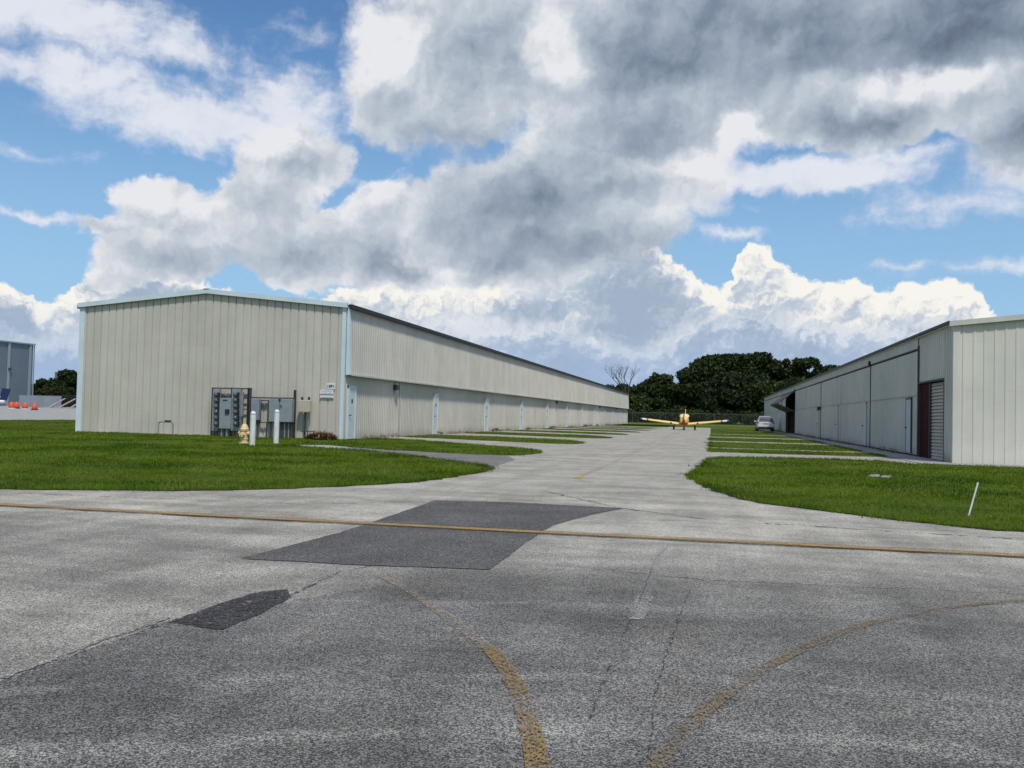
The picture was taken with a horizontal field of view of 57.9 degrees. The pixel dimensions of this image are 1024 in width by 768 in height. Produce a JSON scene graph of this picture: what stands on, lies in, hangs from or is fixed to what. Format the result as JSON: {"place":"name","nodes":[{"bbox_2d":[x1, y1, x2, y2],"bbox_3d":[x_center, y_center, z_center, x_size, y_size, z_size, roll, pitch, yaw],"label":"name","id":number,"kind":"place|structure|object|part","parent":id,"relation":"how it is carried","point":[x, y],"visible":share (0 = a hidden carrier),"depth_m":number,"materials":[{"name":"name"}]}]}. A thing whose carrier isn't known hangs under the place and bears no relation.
{"place":"outdoors","nodes":[
{"label":"outdoors","id":0,"kind":"place"},
{"bbox_2d":[0,406,75,419],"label":"apron","id":1,"kind":"object","parent":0,"point":[43,413],"depth_m":99.08,"materials":[{"name":"concrete"}]},
{"bbox_2d":[0,388,10,402],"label":"parked aeroplane","id":2,"kind":"object","parent":1,"relation":"on","point":[4,394],"visible":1,"depth_m":162.29,"materials":[{"name":"blue paint"}]},
{"bbox_2d":[8,402,15,408],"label":"traffic barrel","id":3,"kind":"object","parent":1,"relation":"on","point":[11,405],"visible":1,"depth_m":173.54,"materials":[{"name":"orange plastic"}]},
{"bbox_2d":[14,402,20,408],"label":"traffic barrel","id":4,"kind":"object","parent":1,"relation":"on","point":[17,405],"visible":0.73,"depth_m":176.91,"materials":[{"name":"orange plastic"}]},
{"bbox_2d":[0,340,35,405],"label":"hangar building","id":5,"kind":"structure","parent":1,"relation":"on","point":[17,360],"depth_m":281.54,"materials":[{"name":"blue"}]},
{"bbox_2d":[21,403,27,408],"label":"traffic barrel","id":6,"kind":"object","parent":1,"relation":"on","point":[24,405],"visible":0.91,"depth_m":166.35,"materials":[{"name":"orange plastic"}]},
{"bbox_2d":[31,404,37,409],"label":"traffic barrel","id":7,"kind":"object","parent":1,"relation":"on","point":[34,406],"visible":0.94,"depth_m":149.09,"materials":[{"name":"orange plastic"}]},
{"bbox_2d":[19,395,61,407],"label":"screened fence","id":8,"kind":"object","parent":1,"relation":"on","point":[41,401],"visible":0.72,"depth_m":242.38,"materials":[{"name":"fabric"}]},
{"bbox_2d":[33,378,48,391],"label":"tree","id":9,"kind":"object","parent":1,"relation":"on","point":[40,382],"visible":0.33,"depth_m":299.86,"materials":[{"name":"green plant"}]},
{"bbox_2d":[31,388,52,395],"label":"tree","id":10,"kind":"object","parent":1,"relation":"on","point":[41,392],"visible":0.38,"depth_m":291.50,"materials":[{"name":"green plant"}]},
{"bbox_2d":[45,398,66,407],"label":"sloping prop","id":11,"kind":"object","parent":1,"relation":"on","point":[55,403],"visible":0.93,"depth_m":229.77,"materials":[{"name":"metal"}]},
{"bbox_2d":[43,368,76,406],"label":"tree","id":12,"kind":"object","parent":1,"relation":"on","point":[67,378],"visible":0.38,"depth_m":297.11,"materials":[{"name":"green plant"}]},
{"bbox_2d":[46,386,76,407],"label":"tree","id":13,"kind":"object","parent":1,"relation":"on","point":[62,390],"visible":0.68,"depth_m":289.70,"materials":[{"name":"green plant"}]},
{"bbox_2d":[55,399,74,407],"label":"sloping prop","id":14,"kind":"object","parent":1,"relation":"on","point":[65,404],"visible":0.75,"depth_m":229.12,"materials":[{"name":"metal"}]},
{"bbox_2d":[342,447,513,465],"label":"asphalt drive","id":15,"kind":"structure","parent":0,"point":[493,460],"depth_m":25.41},
{"bbox_2d":[0,419,1023,531],"bbox_3d":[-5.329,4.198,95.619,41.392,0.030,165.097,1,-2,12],"label":"front lawn","id":16,"kind":"structure","parent":0,"point":[215,468],"depth_m":19.61,"materials":[{"name":"plant"}]},
{"bbox_2d":[157,420,173,434],"bbox_3d":[-14.354,1.803,38.333,0.728,0.611,0.080,1,-2,12],"label":"pipe hoop","id":17,"kind":"object","parent":16,"relation":"on","point":[167,421],"visible":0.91,"depth_m":38.29,"materials":[{"name":"metal"}]},
{"bbox_2d":[207,387,251,436],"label":"meter bank","id":18,"kind":"structure","parent":16,"relation":"on","point":[226,413],"depth_m":37.94,"materials":[{"name":"metal"}]},
{"bbox_2d":[238,422,249,443],"bbox_3d":[-8.822,1.614,30.506,0.387,0.715,0.386,2,-2,-26],"label":"fire hydrant","id":19,"kind":"object","parent":16,"relation":"on","point":[243,433],"visible":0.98,"depth_m":30.42,"materials":[{"name":"metal"}]},
{"bbox_2d":[249,411,255,445],"bbox_3d":[-8.195,1.407,29.244,0.176,1.105,0.176,1,-2,12],"label":"bollard","id":20,"kind":"object","parent":16,"relation":"on","point":[252,426],"visible":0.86,"depth_m":29.17,"materials":[{"name":"metal"}]},
{"bbox_2d":[251,390,295,437],"bbox_3d":[-9.771,1.209,37.590,1.942,1.969,0.370,1,-2,12],"label":"switch cabinet","id":21,"kind":"object","parent":16,"relation":"on","point":[286,407],"visible":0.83,"depth_m":37.44,"materials":[{"name":"metal"}]},
{"bbox_2d":[273,409,279,442],"bbox_3d":[-8.029,1.453,31.543,0.176,1.171,0.176,1,-2,12],"label":"bollard","id":22,"kind":"object","parent":16,"relation":"on","point":[276,424],"visible":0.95,"depth_m":31.47,"materials":[{"name":"metal"}]},
{"bbox_2d":[298,397,313,435],"bbox_3d":[-8.268,1.366,37.261,0.699,1.706,0.230,1,-2,12],"label":"terminal box","id":23,"kind":"object","parent":16,"relation":"on","point":[304,406],"visible":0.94,"depth_m":37.21,"materials":[{"name":"beige paint"}]},
{"bbox_2d":[303,429,337,439],"bbox_3d":[-7.538,1.960,36.440,1.546,0.481,1.150,1,-2,12],"label":"brush pile","id":24,"kind":"object","parent":16,"relation":"on","point":[318,435],"visible":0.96,"depth_m":36.17,"materials":[{"name":"brown plant"}]},
{"bbox_2d":[0,425,1023,767],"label":"pavement","id":25,"kind":"structure","parent":0,"point":[348,667],"depth_m":5.06,"materials":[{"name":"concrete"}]},
{"bbox_2d":[0,616,170,677],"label":"seam edge","id":26,"kind":"object","parent":25,"relation":"on","point":[55,657],"visible":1,"depth_m":4.55,"materials":[{"name":"asphalt"}]},
{"bbox_2d":[1,621,172,680],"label":"paving seam","id":27,"kind":"object","parent":25,"relation":"on","point":[92,647],"visible":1,"depth_m":4.55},
{"bbox_2d":[1,497,294,512],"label":"old line","id":28,"kind":"object","parent":25,"relation":"on","point":[151,505],"visible":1,"depth_m":11.09,"materials":[{"name":"yellow paint"}]},
{"bbox_2d":[29,493,419,503],"bbox_3d":[-3.809,1.496,11.964,5.518,0.001,0.788,1,-2,-2],"label":"paving crack","id":29,"kind":"object","parent":25,"relation":"on","point":[213,500],"visible":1,"depth_m":12.00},
{"bbox_2d":[173,589,290,628],"bbox_3d":[-1.618,1.339,5.575,0.385,0.001,1.146,1,-2,12],"label":"worn patch","id":30,"kind":"object","parent":25,"relation":"on","point":[233,604],"visible":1,"depth_m":5.45,"materials":[{"name":"asphalt"}]},
{"bbox_2d":[1,446,542,490],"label":"turf edge","id":31,"kind":"object","parent":25,"relation":"on","point":[265,488],"visible":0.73,"depth_m":13.78,"materials":[{"name":"plant"}]},
{"bbox_2d":[300,445,352,447],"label":"drive slab","id":32,"kind":"structure","parent":25,"relation":"on","point":[328,446],"depth_m":30.11,"materials":[{"name":"concrete"}]},
{"bbox_2d":[291,565,371,594],"bbox_3d":[-1.305,1.380,6.561,0.128,0.001,1.283,1,-2,15],"label":"paving seam","id":33,"kind":"object","parent":25,"relation":"on","point":[319,581],"visible":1,"depth_m":6.31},
{"bbox_2d":[75,288,628,439],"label":"hangar building","id":34,"kind":"structure","parent":25,"relation":"on","point":[147,363],"depth_m":39.33,"materials":[{"name":"beige"}]},
{"bbox_2d":[320,390,333,393],"bbox_3d":[-7.491,0.323,37.397,0.585,0.183,0.024,1,-2,12],"label":"notice sign","id":35,"kind":"object","parent":34,"relation":"attached to","point":[326,391],"visible":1,"depth_m":37.38,"materials":[{"name":"white"}]},
{"bbox_2d":[320,395,333,397],"bbox_3d":[-7.489,0.513,37.389,0.583,0.110,0.024,1,-2,12],"label":"notice sign","id":36,"kind":"object","parent":34,"relation":"attached to","point":[326,396],"visible":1,"depth_m":37.38,"materials":[{"name":"white"}]},
{"bbox_2d":[326,383,334,388],"bbox_3d":[-7.320,0.097,37.364,0.370,0.244,0.033,1,-2,12],"label":"number sign","id":37,"kind":"object","parent":34,"relation":"attached to","point":[330,385],"visible":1,"depth_m":37.35,"materials":[{"name":"white"}]},
{"bbox_2d":[346,386,356,438],"bbox_3d":[-6.566,1.183,37.961,0.133,2.200,0.840,1,-2,12],"label":"door","id":38,"kind":"structure","parent":34,"relation":"in","point":[351,390],"depth_m":37.91,"materials":[{"name":"metal"}]},
{"bbox_2d":[432,394,438,434],"bbox_3d":[-4.075,1.621,49.538,0.133,2.200,0.840,1,-2,12],"label":"door","id":39,"kind":"structure","parent":34,"relation":"in","point":[435,396],"depth_m":49.49,"materials":[{"name":"metal"}]},
{"bbox_2d":[484,398,488,430],"bbox_3d":[-1.658,2.046,60.773,0.133,2.200,0.840,1,-2,12],"label":"door","id":40,"kind":"structure","parent":34,"relation":"in","point":[486,408],"depth_m":60.71,"materials":[{"name":"metal"}]},
{"bbox_2d":[519,402,522,429],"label":"door","id":41,"kind":"structure","parent":34,"relation":"in","point":[521,403],"depth_m":71.97,"materials":[{"name":"metal"}]},
{"bbox_2d":[546,404,547,427],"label":"door","id":42,"kind":"structure","parent":34,"relation":"in","point":[546,404],"depth_m":83.10,"materials":[{"name":"metal"}]},
{"bbox_2d":[565,406,567,426],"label":"door","id":43,"kind":"structure","parent":34,"relation":"in","point":[566,406],"depth_m":94.43,"materials":[{"name":"metal"}]},
{"bbox_2d":[581,407,582,425],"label":"door","id":44,"kind":"structure","parent":34,"relation":"in","point":[581,407],"depth_m":105.34,"materials":[{"name":"metal"}]},
{"bbox_2d":[243,500,622,568],"bbox_3d":[-0.342,1.507,9.806,2.562,0.001,5.592,1,-2,12],"label":"asphalt patch","id":45,"kind":"object","parent":25,"relation":"on","point":[385,545],"visible":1,"depth_m":8.79,"materials":[{"name":"asphalt"}]},
{"bbox_2d":[367,569,499,658],"bbox_3d":[-0.543,1.367,5.742,0.153,0.001,2.715,2,-2,-23],"label":"lead in line","id":46,"kind":"object","parent":25,"relation":"on","point":[442,615],"visible":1,"depth_m":5.46,"materials":[{"name":"paint"}]},
{"bbox_2d":[361,425,588,437],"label":"dry weeds","id":47,"kind":"object","parent":25,"relation":"on","point":[396,435],"visible":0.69,"depth_m":52.33,"materials":[{"name":"plant"}]},
{"bbox_2d":[406,435,580,443],"bbox_3d":[-0.615,2.638,44.401,11.370,0.030,6.153,0,-2,37],"label":"grass strip","id":48,"kind":"object","parent":25,"relation":"on","point":[502,438],"depth_m":43.49,"materials":[{"name":"plant"}]},
{"bbox_2d":[0,503,1023,557],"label":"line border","id":49,"kind":"object","parent":25,"relation":"on","point":[532,532],"visible":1,"depth_m":9.39,"materials":[{"name":"paint"}]},
{"bbox_2d":[0,503,1023,555],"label":"yellow line","id":50,"kind":"object","parent":49,"relation":"on","point":[886,548],"visible":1,"depth_m":9.42,"materials":[{"name":"paint"}]},
{"bbox_2d":[480,646,549,767],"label":"worn yellow curve","id":51,"kind":"object","parent":25,"relation":"on","point":[537,739],"visible":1,"depth_m":3.56,"materials":[{"name":"paint"}]},
{"bbox_2d":[436,424,608,434],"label":"green weeds","id":52,"kind":"object","parent":25,"relation":"on","point":[439,432],"visible":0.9,"depth_m":61.45,"materials":[{"name":"green plant"}]},
{"bbox_2d":[473,432,601,437],"bbox_3d":[1.784,3.061,55.581,11.340,0.030,6.173,0,-2,37],"label":"grass strip","id":53,"kind":"object","parent":25,"relation":"on","point":[526,434],"depth_m":54.83,"materials":[{"name":"plant"}]},
{"bbox_2d":[509,430,627,434],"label":"grass strip","id":54,"kind":"object","parent":25,"relation":"on","point":[577,432],"depth_m":65.72,"materials":[{"name":"plant"}]},
{"bbox_2d":[545,428,633,431],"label":"grass strip","id":55,"kind":"object","parent":25,"relation":"on","point":[584,429],"depth_m":76.85,"materials":[{"name":"plant"}]},
{"bbox_2d":[563,427,649,430],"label":"grass strip","id":56,"kind":"object","parent":25,"relation":"on","point":[611,429],"depth_m":87.42,"materials":[{"name":"plant"}]},
{"bbox_2d":[580,426,648,428],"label":"grass strip","id":57,"kind":"object","parent":25,"relation":"on","point":[619,427],"depth_m":98.54,"materials":[{"name":"plant"}]},
{"bbox_2d":[589,546,667,718],"bbox_3d":[0.859,1.419,6.173,0.063,0.001,5.156,1,-2,13],"label":"paving crack","id":58,"kind":"object","parent":25,"relation":"on","point":[608,668],"visible":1,"depth_m":5.04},
{"bbox_2d":[629,547,669,618],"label":"pale wheel track","id":59,"kind":"structure","parent":25,"relation":"on","point":[640,614],"depth_m":6.04,"materials":[{"name":"asphalt"}]},
{"bbox_2d":[647,589,690,765],"bbox_3d":[0.831,1.375,4.830,0.058,0.001,3.400,1,-2,13],"label":"paving crack","id":60,"kind":"object","parent":25,"relation":"on","point":[659,683],"visible":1,"depth_m":4.14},
{"bbox_2d":[641,409,728,429],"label":"yellow aeroplane","id":61,"kind":"object","parent":25,"relation":"on","point":[684,419],"visible":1,"depth_m":95.32,"materials":[{"name":"orange paint"}]},
{"bbox_2d":[711,428,767,431],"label":"grass strip","id":62,"kind":"object","parent":25,"relation":"on","point":[729,429],"depth_m":110.38,"materials":[{"name":"plant"}]},
{"bbox_2d":[754,416,774,431],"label":"parked car","id":63,"kind":"object","parent":62,"relation":"on","point":[764,422],"visible":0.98,"depth_m":99.69,"materials":[{"name":"white paint"}]},
{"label":"rear window","id":64,"kind":"part","parent":63,"relation":"part of","materials":[{"name":"grey glass"}]},
{"bbox_2d":[711,430,786,435],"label":"grass strip","id":65,"kind":"object","parent":25,"relation":"on","point":[719,432],"depth_m":82.01,"materials":[{"name":"plant"}]},
{"bbox_2d":[710,434,800,438],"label":"grass strip","id":66,"kind":"object","parent":25,"relation":"on","point":[759,436],"depth_m":65.22,"materials":[{"name":"plant"}]},
{"bbox_2d":[710,437,822,443],"bbox_3d":[14.925,3.357,55.003,6.309,0.030,9.223,1,-2,12],"label":"grass strip","id":67,"kind":"object","parent":25,"relation":"on","point":[789,441],"depth_m":53.70,"materials":[{"name":"plant"}]},
{"bbox_2d":[543,490,1012,538],"bbox_3d":[2.587,1.642,11.715,7.179,0.001,1.398,0,-3,44],"label":"paving crack","id":68,"kind":"object","parent":25,"relation":"on","point":[767,523],"visible":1,"depth_m":10.73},
{"bbox_2d":[710,442,860,451],"bbox_3d":[12.357,2.906,43.079,6.303,0.030,9.708,1,-2,12],"label":"grass strip","id":69,"kind":"object","parent":25,"relation":"on","point":[781,446],"depth_m":42.16,"materials":[{"name":"plant"}]},
{"bbox_2d":[557,564,1022,593],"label":"paving crack","id":70,"kind":"object","parent":25,"relation":"on","point":[770,582],"visible":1,"depth_m":6.83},
{"bbox_2d":[709,448,884,456],"bbox_3d":[10.625,2.601,35.024,6.239,0.030,4.177,1,-2,12],"label":"grass strip","id":71,"kind":"object","parent":25,"relation":"on","point":[728,450],"depth_m":34.36,"materials":[{"name":"plant"}]},
{"bbox_2d":[646,598,1023,767],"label":"worn yellow curve","id":72,"kind":"object","parent":25,"relation":"on","point":[732,692],"visible":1,"depth_m":4.16,"materials":[{"name":"paint"}]},
{"bbox_2d":[774,429,899,453],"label":"dry weeds","id":73,"kind":"object","parent":25,"relation":"on","point":[871,446],"visible":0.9,"depth_m":48.05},
{"bbox_2d":[763,314,1023,464],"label":"hangar building","id":74,"kind":"structure","parent":25,"relation":"on","point":[951,391],"depth_m":32.17,"materials":[{"name":"metal"}]},
{"bbox_2d":[764,400,768,415],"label":"hangar door","id":75,"kind":"structure","parent":74,"relation":"in","point":[765,402],"depth_m":127.03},
{"bbox_2d":[768,399,772,418],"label":"hangar door","id":76,"kind":"structure","parent":74,"relation":"in","point":[770,409],"depth_m":118.32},
{"bbox_2d":[773,397,778,430],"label":"hangar door","id":77,"kind":"structure","parent":74,"relation":"in","point":[775,411],"depth_m":107.60,"materials":[{"name":"metal"}]},
{"bbox_2d":[770,391,794,411],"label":"folded door","id":78,"kind":"structure","parent":74,"relation":"in","point":[775,404],"depth_m":87.31,"materials":[{"name":"grey"}]},
{"bbox_2d":[779,395,785,431],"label":"hangar door","id":79,"kind":"structure","parent":74,"relation":"in","point":[782,415],"depth_m":98.12,"materials":[{"name":"metal"}]},
{"bbox_2d":[795,387,806,434],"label":"hangar door","id":80,"kind":"structure","parent":74,"relation":"in","point":[800,395],"depth_m":78.32,"materials":[{"name":"metal"}]},
{"bbox_2d":[806,382,821,437],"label":"hangar door","id":81,"kind":"structure","parent":74,"relation":"in","point":[813,393],"depth_m":68.49,"materials":[{"name":"metal"}]},
{"bbox_2d":[821,376,840,441],"bbox_3d":[20.243,1.638,58.999,0.120,3.890,9.990,1,-2,12],"label":"hangar door","id":82,"kind":"structure","parent":74,"relation":"in","point":[830,389],"depth_m":58.37,"materials":[{"name":"metal"}]},
{"bbox_2d":[841,367,870,446],"bbox_3d":[18.110,1.263,49.083,0.120,3.890,10.290,1,-2,12],"label":"hangar door","id":83,"kind":"structure","parent":74,"relation":"in","point":[855,386],"depth_m":48.29,"materials":[{"name":"metal"}]},
{"bbox_2d":[870,351,917,454],"bbox_3d":[15.939,0.882,39.016,0.110,3.830,10.300,1,-2,12],"label":"hangar door","id":84,"kind":"structure","parent":74,"relation":"in","point":[893,424],"depth_m":38.13,"materials":[{"name":"metal"}]},
{"bbox_2d":[928,382,942,459],"bbox_3d":[14.430,1.232,31.241,0.170,2.650,2.400,1,-2,12],"label":"roller door","id":85,"kind":"structure","parent":74,"relation":"in","point":[934,407],"depth_m":31.70,"materials":[{"name":"grey"}]},
{"bbox_2d":[780,433,1023,466],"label":"wall footing","id":86,"kind":"object","parent":25,"relation":"on","point":[916,459],"depth_m":34.52,"materials":[{"name":"concrete"}]},
{"bbox_2d":[0,0,1023,386],"label":"sky","id":87,"kind":"structure","parent":0,"point":[580,188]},
{"bbox_2d":[603,426,654,427],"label":"grass strip","id":88,"kind":"object","parent":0,"point":[625,426],"depth_m":110.64,"materials":[{"name":"plant"}]},
{"bbox_2d":[603,425,664,426],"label":"grass strip","id":89,"kind":"object","parent":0,"point":[638,426],"depth_m":123.26,"materials":[{"name":"plant"}]},
{"bbox_2d":[613,423,754,428],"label":"lawn","id":90,"kind":"structure","parent":0,"point":[713,426],"depth_m":144.94,"materials":[{"name":"plant"}]},
{"bbox_2d":[627,422,754,425],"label":"lawn","id":91,"kind":"structure","parent":0,"point":[698,424],"depth_m":197.49,"materials":[{"name":"plant"}]},
{"bbox_2d":[606,383,635,391],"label":"tree","id":92,"kind":"object","parent":91,"relation":"on","point":[622,386],"visible":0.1,"depth_m":242.66,"materials":[{"name":"green plant"}]},
{"bbox_2d":[604,364,639,392],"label":"bare tree","id":93,"kind":"object","parent":91,"relation":"on","point":[620,370],"visible":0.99,"depth_m":224.42,"materials":[{"name":"plant"}]},
{"bbox_2d":[627,383,646,394],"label":"tree","id":94,"kind":"object","parent":91,"relation":"on","point":[639,389],"visible":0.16,"depth_m":234.56,"materials":[{"name":"green plant"}]},
{"bbox_2d":[628,392,661,422],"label":"tree","id":95,"kind":"object","parent":91,"relation":"on","point":[639,402],"visible":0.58,"depth_m":220.67,"materials":[{"name":"green plant"}]},
{"bbox_2d":[640,372,678,409],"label":"tree","id":96,"kind":"object","parent":91,"relation":"on","point":[655,378],"visible":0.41,"depth_m":224.61,"materials":[{"name":"green plant"}]},
{"bbox_2d":[650,382,696,419],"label":"tree","id":97,"kind":"object","parent":91,"relation":"on","point":[667,393],"visible":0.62,"depth_m":220.56,"materials":[{"name":"green plant"}]},
{"bbox_2d":[675,366,704,384],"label":"tree","id":98,"kind":"object","parent":91,"relation":"on","point":[685,375],"visible":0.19,"depth_m":227.84,"materials":[{"name":"green plant"}]},
{"bbox_2d":[628,412,758,424],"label":"chain link fence","id":99,"kind":"object","parent":91,"relation":"on","point":[715,418],"visible":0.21,"depth_m":211.50,"materials":[{"name":"grey"}]},
{"bbox_2d":[628,407,763,424],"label":"undergrowth","id":100,"kind":"object","parent":91,"relation":"on","point":[751,418],"visible":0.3,"depth_m":215.99,"materials":[{"name":"green plant"}]},
{"bbox_2d":[676,381,733,421],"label":"tree","id":101,"kind":"object","parent":91,"relation":"on","point":[702,399],"visible":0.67,"depth_m":218.50,"materials":[{"name":"green plant"}]},
{"bbox_2d":[688,353,729,370],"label":"tree","id":102,"kind":"object","parent":91,"relation":"on","point":[708,361],"visible":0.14,"depth_m":231.85,"materials":[{"name":"green plant"}]},
{"bbox_2d":[706,372,761,423],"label":"tree","id":103,"kind":"object","parent":91,"relation":"on","point":[731,386],"visible":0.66,"depth_m":218.27,"materials":[{"name":"green plant"}]},
{"bbox_2d":[696,351,794,424],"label":"tree","id":104,"kind":"object","parent":91,"relation":"on","point":[764,366],"visible":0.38,"depth_m":227.06,"materials":[{"name":"green plant"}]},
{"bbox_2d":[740,379,784,413],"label":"tree","id":105,"kind":"object","parent":91,"relation":"on","point":[760,390],"visible":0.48,"depth_m":217.16,"materials":[{"name":"green plant"}]},
{"bbox_2d":[779,377,805,388],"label":"tree","id":106,"kind":"object","parent":91,"relation":"on","point":[791,381],"visible":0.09,"depth_m":219.91,"materials":[{"name":"green plant"}]},
{"bbox_2d":[780,356,820,379],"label":"tree","id":107,"kind":"object","parent":91,"relation":"on","point":[801,368],"visible":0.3,"depth_m":227.09,"materials":[{"name":"green plant"}]},
{"bbox_2d":[811,364,839,373],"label":"tree","id":108,"kind":"object","parent":91,"relation":"on","point":[821,368],"visible":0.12,"depth_m":232.65,"materials":[{"name":"green plant"}]},
{"bbox_2d":[738,421,916,455],"bbox_3d":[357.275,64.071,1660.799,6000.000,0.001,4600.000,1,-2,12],"label":"ground","id":109,"kind":"structure","parent":0,"point":[865,446],"depth_m":47.01,"materials":[{"name":"concrete"}]},
{"bbox_2d":[686,457,1023,531],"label":"lawn","id":110,"kind":"structure","parent":0,"point":[923,510],"depth_m":16.22,"materials":[{"name":"plant"}]},
{"bbox_2d":[968,482,978,515],"bbox_3d":[6.041,1.515,12.117,0.156,0.459,0.020,2,-2,-9],"label":"marker stake","id":111,"kind":"object","parent":110,"relation":"on","point":[973,498],"visible":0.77,"depth_m":12.11,"materials":[{"name":"white paint"}]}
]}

